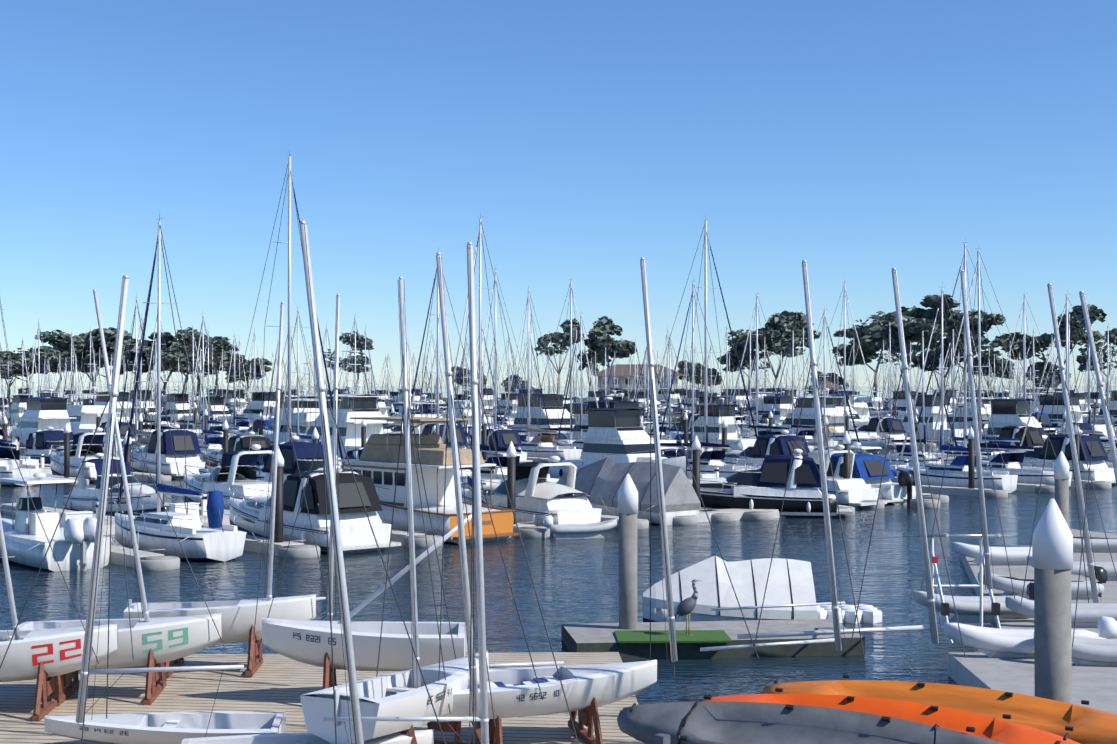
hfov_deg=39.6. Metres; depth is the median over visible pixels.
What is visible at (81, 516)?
dock box
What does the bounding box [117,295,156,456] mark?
sail boat
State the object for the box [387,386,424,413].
fly boat
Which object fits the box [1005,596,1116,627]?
inflatable dinghy
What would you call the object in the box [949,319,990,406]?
sail boat
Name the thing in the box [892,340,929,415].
sail boat
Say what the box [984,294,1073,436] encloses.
tall sloop
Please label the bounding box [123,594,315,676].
dinghy back
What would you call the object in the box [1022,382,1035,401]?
fly boat
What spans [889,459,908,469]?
dock box
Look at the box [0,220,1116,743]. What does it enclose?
dinghy mast rigging
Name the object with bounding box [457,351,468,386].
sail boat
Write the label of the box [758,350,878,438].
fly boat
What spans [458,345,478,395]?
sail boat
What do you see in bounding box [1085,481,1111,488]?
dock float end
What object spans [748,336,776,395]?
sail boat
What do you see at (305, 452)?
cruiser boat
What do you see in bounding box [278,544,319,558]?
dock float end
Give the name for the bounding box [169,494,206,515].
dock box
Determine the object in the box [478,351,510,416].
sail boat
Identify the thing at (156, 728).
dinghy
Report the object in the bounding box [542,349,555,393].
sail boat
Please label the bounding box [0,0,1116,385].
sky
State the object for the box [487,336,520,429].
sail boat
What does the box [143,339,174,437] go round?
sail boat
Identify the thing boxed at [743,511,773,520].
dock float end
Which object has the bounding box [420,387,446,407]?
fly boat
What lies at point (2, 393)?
sail boat
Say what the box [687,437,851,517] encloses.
black hull cruiser
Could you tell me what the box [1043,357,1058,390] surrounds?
sail boat
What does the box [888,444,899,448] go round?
dock float end
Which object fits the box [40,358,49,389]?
sail boat
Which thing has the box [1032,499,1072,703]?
pile
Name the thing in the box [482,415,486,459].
dock pile
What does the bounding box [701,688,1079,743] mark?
orange kayak
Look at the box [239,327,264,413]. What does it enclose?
sail boat
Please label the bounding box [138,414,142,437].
dock pile
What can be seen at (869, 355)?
eucalyptus tree
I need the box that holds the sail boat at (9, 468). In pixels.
[0,300,42,485]
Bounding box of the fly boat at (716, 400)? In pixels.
[690,392,754,415]
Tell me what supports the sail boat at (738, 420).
on the harbour water
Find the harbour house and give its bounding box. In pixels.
[593,364,685,399]
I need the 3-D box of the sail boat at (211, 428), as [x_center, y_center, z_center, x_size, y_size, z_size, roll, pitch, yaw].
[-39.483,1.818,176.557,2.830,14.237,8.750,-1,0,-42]
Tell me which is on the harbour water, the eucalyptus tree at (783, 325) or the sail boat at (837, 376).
the sail boat at (837, 376)
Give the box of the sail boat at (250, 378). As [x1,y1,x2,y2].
[246,360,253,402]
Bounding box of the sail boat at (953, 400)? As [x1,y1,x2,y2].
[918,324,999,453]
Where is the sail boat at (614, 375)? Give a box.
[606,352,628,400]
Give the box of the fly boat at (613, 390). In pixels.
[606,376,622,395]
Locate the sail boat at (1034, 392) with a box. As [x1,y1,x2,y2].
[1013,329,1072,433]
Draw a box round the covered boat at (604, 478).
[556,457,700,524]
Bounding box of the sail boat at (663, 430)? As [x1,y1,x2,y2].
[634,347,671,438]
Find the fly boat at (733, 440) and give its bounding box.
[671,386,756,449]
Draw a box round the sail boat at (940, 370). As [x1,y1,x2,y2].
[930,352,949,388]
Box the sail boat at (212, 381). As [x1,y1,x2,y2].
[201,344,219,403]
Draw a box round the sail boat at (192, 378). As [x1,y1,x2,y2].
[185,345,202,414]
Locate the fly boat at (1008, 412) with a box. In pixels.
[958,365,1063,443]
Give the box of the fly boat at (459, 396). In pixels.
[442,384,492,422]
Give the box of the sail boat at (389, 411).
[379,352,402,415]
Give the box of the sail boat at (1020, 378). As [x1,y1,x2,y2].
[1018,357,1022,398]
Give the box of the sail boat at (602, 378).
[599,360,615,394]
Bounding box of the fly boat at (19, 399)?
[6,385,32,423]
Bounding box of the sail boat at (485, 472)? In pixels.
[442,215,558,482]
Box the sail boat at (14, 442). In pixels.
[0,365,19,449]
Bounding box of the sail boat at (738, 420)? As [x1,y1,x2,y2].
[709,327,755,428]
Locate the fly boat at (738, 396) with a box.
[722,385,746,409]
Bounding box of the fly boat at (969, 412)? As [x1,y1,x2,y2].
[946,355,1009,430]
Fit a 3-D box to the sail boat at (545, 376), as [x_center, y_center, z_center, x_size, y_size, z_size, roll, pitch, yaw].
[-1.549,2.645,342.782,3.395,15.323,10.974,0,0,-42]
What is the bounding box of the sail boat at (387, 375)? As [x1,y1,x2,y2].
[382,356,392,392]
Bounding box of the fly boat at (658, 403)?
[625,367,675,412]
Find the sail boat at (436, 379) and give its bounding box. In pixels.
[426,340,446,410]
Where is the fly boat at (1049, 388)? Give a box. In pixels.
[1036,372,1061,401]
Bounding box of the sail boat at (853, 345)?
[842,337,874,403]
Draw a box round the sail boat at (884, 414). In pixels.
[861,318,903,417]
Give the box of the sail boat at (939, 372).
[937,358,943,386]
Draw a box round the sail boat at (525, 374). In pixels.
[516,343,537,388]
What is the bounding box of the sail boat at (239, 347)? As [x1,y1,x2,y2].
[228,336,248,414]
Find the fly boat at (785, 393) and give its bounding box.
[775,386,796,402]
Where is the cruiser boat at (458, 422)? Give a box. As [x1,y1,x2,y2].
[442,415,461,426]
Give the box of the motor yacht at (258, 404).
[236,386,283,423]
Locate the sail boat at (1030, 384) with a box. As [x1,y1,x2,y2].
[1019,362,1044,401]
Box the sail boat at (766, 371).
[762,356,769,387]
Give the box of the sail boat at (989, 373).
[977,351,1008,398]
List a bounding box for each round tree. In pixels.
[451,366,487,389]
[501,375,526,392]
[677,360,720,389]
[810,371,847,386]
[1026,361,1070,388]
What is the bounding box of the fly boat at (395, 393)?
[389,384,398,396]
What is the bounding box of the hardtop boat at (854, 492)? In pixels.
[746,438,886,508]
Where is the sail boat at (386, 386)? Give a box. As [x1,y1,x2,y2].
[377,354,396,416]
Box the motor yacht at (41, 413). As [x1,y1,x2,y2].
[12,369,75,446]
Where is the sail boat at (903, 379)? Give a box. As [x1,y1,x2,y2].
[887,345,917,405]
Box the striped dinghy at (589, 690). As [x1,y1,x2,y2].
[436,659,656,743]
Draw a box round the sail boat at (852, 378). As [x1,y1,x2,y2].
[848,363,856,389]
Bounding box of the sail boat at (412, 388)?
[395,341,423,413]
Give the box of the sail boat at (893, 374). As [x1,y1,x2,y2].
[889,364,894,393]
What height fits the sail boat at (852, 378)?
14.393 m
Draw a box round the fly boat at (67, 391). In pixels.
[64,387,79,404]
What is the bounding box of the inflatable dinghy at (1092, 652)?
[1071,636,1116,665]
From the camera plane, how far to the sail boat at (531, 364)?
231.61 m
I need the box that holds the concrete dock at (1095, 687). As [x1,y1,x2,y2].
[948,544,1116,713]
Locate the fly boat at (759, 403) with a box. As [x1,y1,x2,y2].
[740,364,779,412]
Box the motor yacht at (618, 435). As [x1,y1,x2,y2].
[549,364,686,477]
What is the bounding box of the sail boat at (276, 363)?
[269,357,281,391]
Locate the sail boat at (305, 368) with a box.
[300,345,312,396]
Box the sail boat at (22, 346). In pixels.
[12,338,30,399]
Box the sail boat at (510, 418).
[481,339,514,422]
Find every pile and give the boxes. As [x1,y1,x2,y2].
[2,416,7,439]
[64,422,69,477]
[96,411,99,426]
[123,431,131,474]
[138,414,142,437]
[145,406,147,424]
[194,403,196,428]
[204,409,207,438]
[223,420,228,453]
[258,412,262,435]
[274,448,283,542]
[312,427,318,442]
[361,419,365,447]
[470,428,471,448]
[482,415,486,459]
[506,441,515,523]
[618,474,637,629]
[680,404,683,417]
[683,412,687,449]
[692,435,700,499]
[722,418,727,451]
[740,403,742,428]
[769,411,772,431]
[825,417,828,449]
[843,431,850,478]
[845,409,848,433]
[894,401,896,417]
[914,416,917,450]
[968,427,974,488]
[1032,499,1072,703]
[1035,407,1038,420]
[1054,451,1068,526]
[1074,425,1079,463]
[1088,405,1090,423]
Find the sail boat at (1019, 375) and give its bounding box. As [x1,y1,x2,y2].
[1005,351,1035,398]
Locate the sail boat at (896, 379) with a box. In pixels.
[892,363,899,390]
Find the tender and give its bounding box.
[543,515,616,538]
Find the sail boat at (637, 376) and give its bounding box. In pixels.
[631,363,640,390]
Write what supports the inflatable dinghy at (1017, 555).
on the concrete dock at (1095, 687)
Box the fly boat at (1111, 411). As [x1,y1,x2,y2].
[1080,390,1116,423]
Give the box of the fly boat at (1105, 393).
[1092,362,1115,411]
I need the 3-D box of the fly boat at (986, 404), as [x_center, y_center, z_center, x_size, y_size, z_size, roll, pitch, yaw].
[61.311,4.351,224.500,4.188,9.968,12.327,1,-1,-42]
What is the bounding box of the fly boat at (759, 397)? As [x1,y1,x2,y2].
[749,385,766,399]
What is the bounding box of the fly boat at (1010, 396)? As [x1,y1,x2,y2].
[997,375,1015,398]
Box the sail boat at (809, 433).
[768,331,837,449]
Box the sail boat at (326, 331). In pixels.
[312,325,333,397]
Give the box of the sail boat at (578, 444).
[556,315,605,454]
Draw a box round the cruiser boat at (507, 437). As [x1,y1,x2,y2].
[465,418,532,463]
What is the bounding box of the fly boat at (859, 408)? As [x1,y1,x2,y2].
[841,365,875,419]
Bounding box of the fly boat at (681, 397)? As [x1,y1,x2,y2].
[679,378,697,403]
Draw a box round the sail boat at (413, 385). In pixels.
[397,354,425,413]
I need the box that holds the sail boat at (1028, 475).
[925,248,1071,485]
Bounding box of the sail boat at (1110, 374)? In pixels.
[1085,343,1116,413]
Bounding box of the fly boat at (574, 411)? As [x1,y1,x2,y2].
[563,386,587,420]
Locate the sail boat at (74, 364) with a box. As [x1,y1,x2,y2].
[68,354,86,404]
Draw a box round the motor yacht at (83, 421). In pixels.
[66,345,124,433]
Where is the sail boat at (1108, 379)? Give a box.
[1082,325,1116,426]
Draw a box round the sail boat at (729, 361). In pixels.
[721,353,735,391]
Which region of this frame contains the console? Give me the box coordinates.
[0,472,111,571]
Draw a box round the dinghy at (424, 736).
[181,729,433,743]
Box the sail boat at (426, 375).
[424,355,428,392]
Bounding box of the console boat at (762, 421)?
[742,419,774,432]
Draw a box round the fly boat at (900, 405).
[871,381,915,417]
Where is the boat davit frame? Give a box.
[902,533,1014,643]
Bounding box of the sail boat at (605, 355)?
[588,346,615,402]
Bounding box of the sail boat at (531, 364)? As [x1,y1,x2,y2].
[513,316,551,421]
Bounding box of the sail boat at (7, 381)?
[4,356,12,403]
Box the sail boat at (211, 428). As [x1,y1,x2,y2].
[193,330,235,446]
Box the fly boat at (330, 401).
[326,376,354,410]
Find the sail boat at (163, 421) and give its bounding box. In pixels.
[148,350,178,429]
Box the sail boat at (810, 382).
[805,360,811,395]
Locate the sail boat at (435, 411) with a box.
[423,354,443,413]
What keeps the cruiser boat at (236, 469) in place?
on the harbour water
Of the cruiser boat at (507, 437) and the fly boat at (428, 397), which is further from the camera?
the fly boat at (428, 397)
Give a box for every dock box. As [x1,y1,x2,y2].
[19,454,44,467]
[59,502,98,526]
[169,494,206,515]
[700,468,718,478]
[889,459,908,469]
[922,456,940,465]
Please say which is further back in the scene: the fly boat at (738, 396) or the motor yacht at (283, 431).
the fly boat at (738, 396)
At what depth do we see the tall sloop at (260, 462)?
102.90 m
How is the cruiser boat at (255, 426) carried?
on the harbour water
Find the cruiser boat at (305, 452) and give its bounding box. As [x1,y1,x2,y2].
[262,418,342,482]
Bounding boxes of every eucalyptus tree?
[0,350,45,398]
[7,330,87,396]
[16,346,61,387]
[51,327,132,389]
[72,338,134,377]
[86,332,188,389]
[110,340,199,395]
[135,327,223,393]
[161,345,244,397]
[183,336,246,388]
[224,358,271,398]
[324,331,373,393]
[534,318,584,393]
[575,336,608,389]
[584,316,637,367]
[717,349,774,387]
[718,310,820,387]
[832,314,901,396]
[833,294,980,390]
[906,348,977,388]
[927,310,1018,389]
[962,350,1014,388]
[993,304,1109,367]
[1076,328,1116,399]
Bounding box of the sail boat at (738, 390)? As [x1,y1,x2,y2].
[730,361,745,412]
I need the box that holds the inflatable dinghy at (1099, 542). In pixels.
[1070,529,1116,551]
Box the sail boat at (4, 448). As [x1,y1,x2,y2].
[0,345,29,464]
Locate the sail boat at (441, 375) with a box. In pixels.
[434,351,446,403]
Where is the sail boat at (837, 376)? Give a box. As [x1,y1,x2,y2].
[826,343,850,402]
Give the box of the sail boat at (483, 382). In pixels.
[456,324,503,437]
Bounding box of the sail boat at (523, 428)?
[506,334,549,441]
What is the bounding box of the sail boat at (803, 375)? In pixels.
[788,328,820,395]
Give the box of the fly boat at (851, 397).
[850,376,859,402]
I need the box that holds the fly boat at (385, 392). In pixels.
[370,387,392,399]
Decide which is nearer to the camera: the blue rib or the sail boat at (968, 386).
the blue rib
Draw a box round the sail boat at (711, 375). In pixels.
[697,346,728,413]
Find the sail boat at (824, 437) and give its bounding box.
[782,309,862,452]
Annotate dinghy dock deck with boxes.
[0,652,644,743]
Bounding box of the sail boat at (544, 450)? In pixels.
[502,289,581,459]
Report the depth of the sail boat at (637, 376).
358.42 m
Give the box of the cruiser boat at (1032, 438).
[948,412,1043,452]
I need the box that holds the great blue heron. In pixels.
[675,579,700,634]
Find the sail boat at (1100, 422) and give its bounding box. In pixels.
[1073,343,1116,433]
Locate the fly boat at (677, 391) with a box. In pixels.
[675,380,683,394]
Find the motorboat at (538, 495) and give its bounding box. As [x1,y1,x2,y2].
[460,439,601,525]
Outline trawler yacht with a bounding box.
[323,366,520,543]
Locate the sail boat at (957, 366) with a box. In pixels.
[955,349,963,392]
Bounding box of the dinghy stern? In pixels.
[300,650,488,743]
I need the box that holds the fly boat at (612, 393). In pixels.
[609,385,621,394]
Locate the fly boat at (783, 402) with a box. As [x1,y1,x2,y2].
[737,384,794,421]
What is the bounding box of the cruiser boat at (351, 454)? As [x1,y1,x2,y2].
[342,429,375,467]
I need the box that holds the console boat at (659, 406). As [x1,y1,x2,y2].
[643,405,671,421]
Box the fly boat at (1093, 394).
[1084,392,1105,411]
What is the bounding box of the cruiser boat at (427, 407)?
[417,401,443,413]
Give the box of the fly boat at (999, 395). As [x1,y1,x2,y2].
[993,381,1008,398]
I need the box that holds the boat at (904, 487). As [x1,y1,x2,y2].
[824,442,920,504]
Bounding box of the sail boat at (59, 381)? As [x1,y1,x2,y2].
[54,353,69,404]
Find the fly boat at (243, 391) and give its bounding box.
[233,386,246,402]
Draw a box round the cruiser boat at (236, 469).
[184,427,283,509]
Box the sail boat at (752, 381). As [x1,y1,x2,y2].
[742,353,770,403]
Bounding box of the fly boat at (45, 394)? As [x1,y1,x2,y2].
[38,376,53,396]
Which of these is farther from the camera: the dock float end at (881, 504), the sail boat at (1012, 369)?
the sail boat at (1012, 369)
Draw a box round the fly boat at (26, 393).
[18,378,30,394]
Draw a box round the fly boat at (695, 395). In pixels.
[671,388,709,411]
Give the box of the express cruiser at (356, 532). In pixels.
[229,465,400,553]
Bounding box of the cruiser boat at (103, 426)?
[85,412,137,447]
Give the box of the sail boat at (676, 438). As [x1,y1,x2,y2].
[647,337,712,452]
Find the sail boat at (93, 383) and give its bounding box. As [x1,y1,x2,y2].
[87,352,100,404]
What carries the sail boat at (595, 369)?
on the harbour water
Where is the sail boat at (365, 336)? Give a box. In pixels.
[350,325,378,409]
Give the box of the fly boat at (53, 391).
[35,367,70,403]
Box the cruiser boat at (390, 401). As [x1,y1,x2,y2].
[380,398,392,405]
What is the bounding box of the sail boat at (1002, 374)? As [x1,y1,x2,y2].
[993,354,1015,398]
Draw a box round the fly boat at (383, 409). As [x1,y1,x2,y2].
[356,360,394,420]
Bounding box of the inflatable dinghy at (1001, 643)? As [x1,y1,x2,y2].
[944,616,1116,657]
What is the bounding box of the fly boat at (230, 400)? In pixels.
[223,390,246,410]
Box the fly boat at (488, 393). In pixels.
[470,385,498,410]
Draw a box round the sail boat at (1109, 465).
[1018,295,1116,467]
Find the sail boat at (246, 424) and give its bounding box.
[222,330,253,434]
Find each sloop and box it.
[115,215,246,561]
[142,308,182,437]
[199,152,342,480]
[338,316,368,393]
[404,247,502,488]
[464,270,543,441]
[526,279,598,446]
[642,216,764,469]
[731,293,814,448]
[794,282,885,449]
[909,238,1042,456]
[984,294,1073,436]
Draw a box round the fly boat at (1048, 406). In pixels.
[1032,378,1115,436]
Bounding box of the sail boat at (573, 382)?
[565,347,588,402]
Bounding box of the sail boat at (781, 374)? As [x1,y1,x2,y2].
[771,351,794,395]
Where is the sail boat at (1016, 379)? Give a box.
[1007,364,1026,398]
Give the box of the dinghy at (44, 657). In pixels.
[0,624,117,720]
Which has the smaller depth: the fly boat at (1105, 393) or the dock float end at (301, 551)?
the dock float end at (301, 551)
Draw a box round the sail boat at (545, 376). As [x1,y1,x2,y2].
[541,351,554,393]
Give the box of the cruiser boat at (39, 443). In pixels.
[22,421,73,463]
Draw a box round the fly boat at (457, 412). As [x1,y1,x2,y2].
[441,370,506,430]
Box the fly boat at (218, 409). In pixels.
[199,380,232,422]
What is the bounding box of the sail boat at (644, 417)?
[633,356,668,430]
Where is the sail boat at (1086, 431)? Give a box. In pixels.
[1038,308,1116,444]
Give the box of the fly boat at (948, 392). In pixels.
[932,384,958,410]
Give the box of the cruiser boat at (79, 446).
[50,419,118,482]
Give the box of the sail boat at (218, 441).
[187,313,228,459]
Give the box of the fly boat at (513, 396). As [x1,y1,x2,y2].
[485,383,523,416]
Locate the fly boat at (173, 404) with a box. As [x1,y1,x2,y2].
[164,388,198,423]
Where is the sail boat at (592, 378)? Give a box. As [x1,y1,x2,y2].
[582,364,597,395]
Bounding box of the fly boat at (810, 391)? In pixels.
[804,385,819,395]
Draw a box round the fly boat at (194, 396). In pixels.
[184,375,202,404]
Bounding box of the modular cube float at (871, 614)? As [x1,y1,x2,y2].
[817,604,881,623]
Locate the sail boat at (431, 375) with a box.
[418,327,446,413]
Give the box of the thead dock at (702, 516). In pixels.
[698,505,844,521]
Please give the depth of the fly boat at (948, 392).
272.46 m
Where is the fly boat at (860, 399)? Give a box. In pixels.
[852,368,889,410]
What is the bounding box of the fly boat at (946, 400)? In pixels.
[882,390,950,420]
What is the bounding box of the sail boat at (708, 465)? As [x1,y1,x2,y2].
[660,279,751,478]
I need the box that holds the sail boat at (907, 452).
[873,328,959,465]
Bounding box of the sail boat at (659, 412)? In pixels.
[636,354,669,419]
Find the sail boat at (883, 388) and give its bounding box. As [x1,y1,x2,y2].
[868,340,906,418]
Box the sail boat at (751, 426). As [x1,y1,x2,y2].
[732,329,783,437]
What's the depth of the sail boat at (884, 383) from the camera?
368.20 m
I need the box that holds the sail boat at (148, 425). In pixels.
[125,317,162,438]
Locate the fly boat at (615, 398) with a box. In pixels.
[599,378,644,430]
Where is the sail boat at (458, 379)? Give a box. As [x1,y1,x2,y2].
[455,355,467,397]
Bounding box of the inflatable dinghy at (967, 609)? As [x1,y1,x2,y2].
[913,582,1033,624]
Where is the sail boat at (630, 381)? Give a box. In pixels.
[618,357,636,395]
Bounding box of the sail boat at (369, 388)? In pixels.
[363,361,379,399]
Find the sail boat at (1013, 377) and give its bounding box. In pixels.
[1007,361,1015,396]
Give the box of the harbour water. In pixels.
[0,386,1116,704]
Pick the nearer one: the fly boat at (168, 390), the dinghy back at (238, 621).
the dinghy back at (238, 621)
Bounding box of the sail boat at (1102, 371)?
[1092,352,1115,391]
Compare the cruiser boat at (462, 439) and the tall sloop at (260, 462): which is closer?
the tall sloop at (260, 462)
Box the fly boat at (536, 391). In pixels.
[519,374,544,395]
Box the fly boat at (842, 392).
[826,368,869,420]
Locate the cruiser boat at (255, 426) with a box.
[232,416,279,435]
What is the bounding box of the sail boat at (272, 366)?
[268,351,275,391]
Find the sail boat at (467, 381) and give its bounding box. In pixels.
[455,338,493,426]
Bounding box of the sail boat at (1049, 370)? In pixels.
[1036,334,1071,400]
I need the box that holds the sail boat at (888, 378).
[873,348,903,406]
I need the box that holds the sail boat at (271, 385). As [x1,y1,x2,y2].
[266,342,285,418]
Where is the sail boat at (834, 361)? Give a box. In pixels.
[825,354,852,400]
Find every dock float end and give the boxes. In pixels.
[64,479,88,485]
[134,556,179,570]
[147,475,170,481]
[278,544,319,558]
[404,535,442,547]
[515,526,551,537]
[614,518,648,528]
[673,515,697,524]
[711,513,735,521]
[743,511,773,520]
[837,506,854,515]
[860,500,884,508]
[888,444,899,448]
[910,499,939,507]
[922,443,935,446]
[922,494,948,502]
[984,490,1007,497]
[1035,485,1054,492]
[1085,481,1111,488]
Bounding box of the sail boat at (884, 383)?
[874,357,889,403]
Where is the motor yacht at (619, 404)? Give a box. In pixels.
[550,368,678,448]
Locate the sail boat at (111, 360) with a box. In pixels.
[105,354,118,389]
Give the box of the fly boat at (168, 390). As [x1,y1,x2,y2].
[154,377,179,402]
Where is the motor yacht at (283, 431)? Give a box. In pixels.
[263,343,353,444]
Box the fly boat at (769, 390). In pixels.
[766,378,785,395]
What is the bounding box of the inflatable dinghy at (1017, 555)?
[951,542,1031,565]
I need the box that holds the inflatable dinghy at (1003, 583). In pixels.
[978,566,1107,598]
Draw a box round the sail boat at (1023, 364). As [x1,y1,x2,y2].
[1004,336,1039,400]
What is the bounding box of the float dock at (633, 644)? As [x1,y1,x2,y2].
[561,619,864,659]
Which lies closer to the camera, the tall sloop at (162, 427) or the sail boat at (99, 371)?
the tall sloop at (162, 427)
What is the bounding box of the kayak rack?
[571,733,669,743]
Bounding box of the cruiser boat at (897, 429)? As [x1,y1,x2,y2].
[849,409,909,444]
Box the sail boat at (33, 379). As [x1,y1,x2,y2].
[16,348,38,423]
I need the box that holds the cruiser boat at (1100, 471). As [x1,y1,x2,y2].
[975,420,1115,484]
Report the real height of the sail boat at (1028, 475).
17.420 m
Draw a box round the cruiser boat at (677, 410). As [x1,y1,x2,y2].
[665,404,684,419]
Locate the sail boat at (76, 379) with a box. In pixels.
[72,355,83,404]
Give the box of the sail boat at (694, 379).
[683,346,701,413]
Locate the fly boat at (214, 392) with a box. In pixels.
[209,376,228,396]
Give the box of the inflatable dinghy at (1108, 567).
[1026,556,1116,580]
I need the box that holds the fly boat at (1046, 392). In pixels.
[1037,386,1054,400]
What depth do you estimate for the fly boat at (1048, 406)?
206.76 m
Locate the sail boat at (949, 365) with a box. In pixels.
[943,343,956,389]
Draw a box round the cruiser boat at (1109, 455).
[1104,443,1116,462]
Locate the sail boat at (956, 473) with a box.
[897,282,1017,493]
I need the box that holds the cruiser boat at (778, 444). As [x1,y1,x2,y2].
[709,421,809,465]
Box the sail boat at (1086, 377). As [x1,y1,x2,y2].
[1070,345,1091,413]
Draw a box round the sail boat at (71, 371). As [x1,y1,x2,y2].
[63,332,82,404]
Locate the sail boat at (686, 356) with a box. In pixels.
[671,347,696,413]
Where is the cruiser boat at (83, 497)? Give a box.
[59,438,164,516]
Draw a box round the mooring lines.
[0,487,883,557]
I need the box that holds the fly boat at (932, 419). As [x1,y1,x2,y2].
[882,374,969,441]
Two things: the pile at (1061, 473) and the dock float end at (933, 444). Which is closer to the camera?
the pile at (1061, 473)
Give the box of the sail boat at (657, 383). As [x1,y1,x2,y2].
[654,350,660,391]
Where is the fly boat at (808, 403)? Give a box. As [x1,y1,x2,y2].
[787,382,853,427]
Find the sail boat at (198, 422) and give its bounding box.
[189,347,222,431]
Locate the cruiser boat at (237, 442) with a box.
[202,421,271,467]
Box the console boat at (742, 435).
[735,416,754,436]
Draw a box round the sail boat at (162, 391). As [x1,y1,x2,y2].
[153,359,167,406]
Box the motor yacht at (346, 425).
[291,324,396,462]
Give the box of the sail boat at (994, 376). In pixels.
[981,354,1006,397]
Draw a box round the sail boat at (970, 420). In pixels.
[947,353,989,436]
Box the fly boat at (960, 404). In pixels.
[947,371,975,407]
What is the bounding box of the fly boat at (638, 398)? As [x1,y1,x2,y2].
[627,388,651,412]
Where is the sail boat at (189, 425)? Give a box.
[171,326,210,433]
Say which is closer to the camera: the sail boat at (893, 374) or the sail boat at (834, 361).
the sail boat at (834, 361)
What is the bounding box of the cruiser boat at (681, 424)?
[649,411,699,434]
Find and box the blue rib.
[889,453,924,476]
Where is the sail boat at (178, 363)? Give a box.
[176,357,180,392]
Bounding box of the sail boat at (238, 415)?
[223,354,252,427]
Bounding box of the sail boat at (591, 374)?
[586,356,595,398]
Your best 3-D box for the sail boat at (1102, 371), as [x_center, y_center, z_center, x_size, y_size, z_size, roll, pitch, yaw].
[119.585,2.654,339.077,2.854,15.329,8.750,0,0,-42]
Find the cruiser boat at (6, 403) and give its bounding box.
[0,397,9,410]
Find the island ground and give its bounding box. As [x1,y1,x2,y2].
[11,397,1109,402]
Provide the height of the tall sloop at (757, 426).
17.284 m
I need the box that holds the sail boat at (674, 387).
[656,343,690,413]
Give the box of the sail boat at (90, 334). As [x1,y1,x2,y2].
[77,327,97,404]
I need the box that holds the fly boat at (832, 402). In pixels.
[812,388,880,427]
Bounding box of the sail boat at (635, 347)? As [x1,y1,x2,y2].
[621,340,646,421]
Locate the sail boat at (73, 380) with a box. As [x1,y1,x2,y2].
[64,343,81,405]
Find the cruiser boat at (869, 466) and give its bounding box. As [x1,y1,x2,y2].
[745,437,914,502]
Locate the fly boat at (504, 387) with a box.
[498,376,522,401]
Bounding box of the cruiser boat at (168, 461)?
[131,412,204,478]
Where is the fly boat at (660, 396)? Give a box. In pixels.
[657,372,681,406]
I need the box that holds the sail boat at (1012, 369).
[993,342,1023,398]
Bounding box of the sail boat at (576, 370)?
[563,329,595,402]
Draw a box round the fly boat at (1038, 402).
[1004,360,1087,415]
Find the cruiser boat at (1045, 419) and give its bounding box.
[1032,409,1056,433]
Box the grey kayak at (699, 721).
[617,694,1003,743]
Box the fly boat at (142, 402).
[131,375,161,420]
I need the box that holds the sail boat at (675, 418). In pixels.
[646,326,691,425]
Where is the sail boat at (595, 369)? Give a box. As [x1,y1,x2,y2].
[592,352,598,390]
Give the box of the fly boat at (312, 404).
[256,371,318,418]
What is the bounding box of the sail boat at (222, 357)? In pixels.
[215,349,233,414]
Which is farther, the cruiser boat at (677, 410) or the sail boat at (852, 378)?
the sail boat at (852, 378)
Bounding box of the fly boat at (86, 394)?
[79,390,95,404]
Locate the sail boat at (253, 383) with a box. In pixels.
[246,361,258,403]
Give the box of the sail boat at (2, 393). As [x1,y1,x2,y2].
[0,357,7,437]
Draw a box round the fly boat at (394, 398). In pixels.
[389,377,400,402]
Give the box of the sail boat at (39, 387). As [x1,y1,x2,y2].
[28,322,53,397]
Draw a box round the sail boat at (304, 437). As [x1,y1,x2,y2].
[278,309,340,467]
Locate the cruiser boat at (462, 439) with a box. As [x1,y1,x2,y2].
[422,407,467,448]
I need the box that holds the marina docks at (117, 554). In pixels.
[0,424,1115,566]
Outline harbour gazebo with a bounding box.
[807,380,846,393]
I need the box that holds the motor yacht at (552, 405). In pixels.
[506,375,576,436]
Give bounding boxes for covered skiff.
[643,555,816,621]
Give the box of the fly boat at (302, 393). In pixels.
[292,379,316,396]
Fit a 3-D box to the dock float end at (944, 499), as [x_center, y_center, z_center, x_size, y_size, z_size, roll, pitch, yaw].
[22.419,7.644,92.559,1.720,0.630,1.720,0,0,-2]
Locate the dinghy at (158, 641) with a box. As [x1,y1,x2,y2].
[7,613,221,706]
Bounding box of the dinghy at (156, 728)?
[45,711,285,743]
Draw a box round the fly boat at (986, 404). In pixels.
[967,379,993,407]
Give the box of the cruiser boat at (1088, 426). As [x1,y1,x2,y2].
[1061,420,1116,445]
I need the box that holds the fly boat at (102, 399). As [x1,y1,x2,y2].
[94,368,149,428]
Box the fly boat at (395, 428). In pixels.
[387,352,467,440]
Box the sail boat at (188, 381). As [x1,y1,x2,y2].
[184,365,191,405]
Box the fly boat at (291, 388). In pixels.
[271,374,296,396]
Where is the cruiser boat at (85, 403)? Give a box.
[83,397,95,404]
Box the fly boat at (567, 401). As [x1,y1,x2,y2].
[549,371,580,406]
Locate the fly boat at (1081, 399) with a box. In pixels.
[1072,379,1097,414]
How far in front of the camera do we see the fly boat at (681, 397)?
371.45 m
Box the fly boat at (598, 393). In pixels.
[577,380,603,402]
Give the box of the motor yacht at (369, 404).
[331,367,403,433]
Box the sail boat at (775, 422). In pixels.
[743,342,781,425]
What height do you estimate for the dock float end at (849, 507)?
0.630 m
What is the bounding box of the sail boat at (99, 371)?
[92,346,105,404]

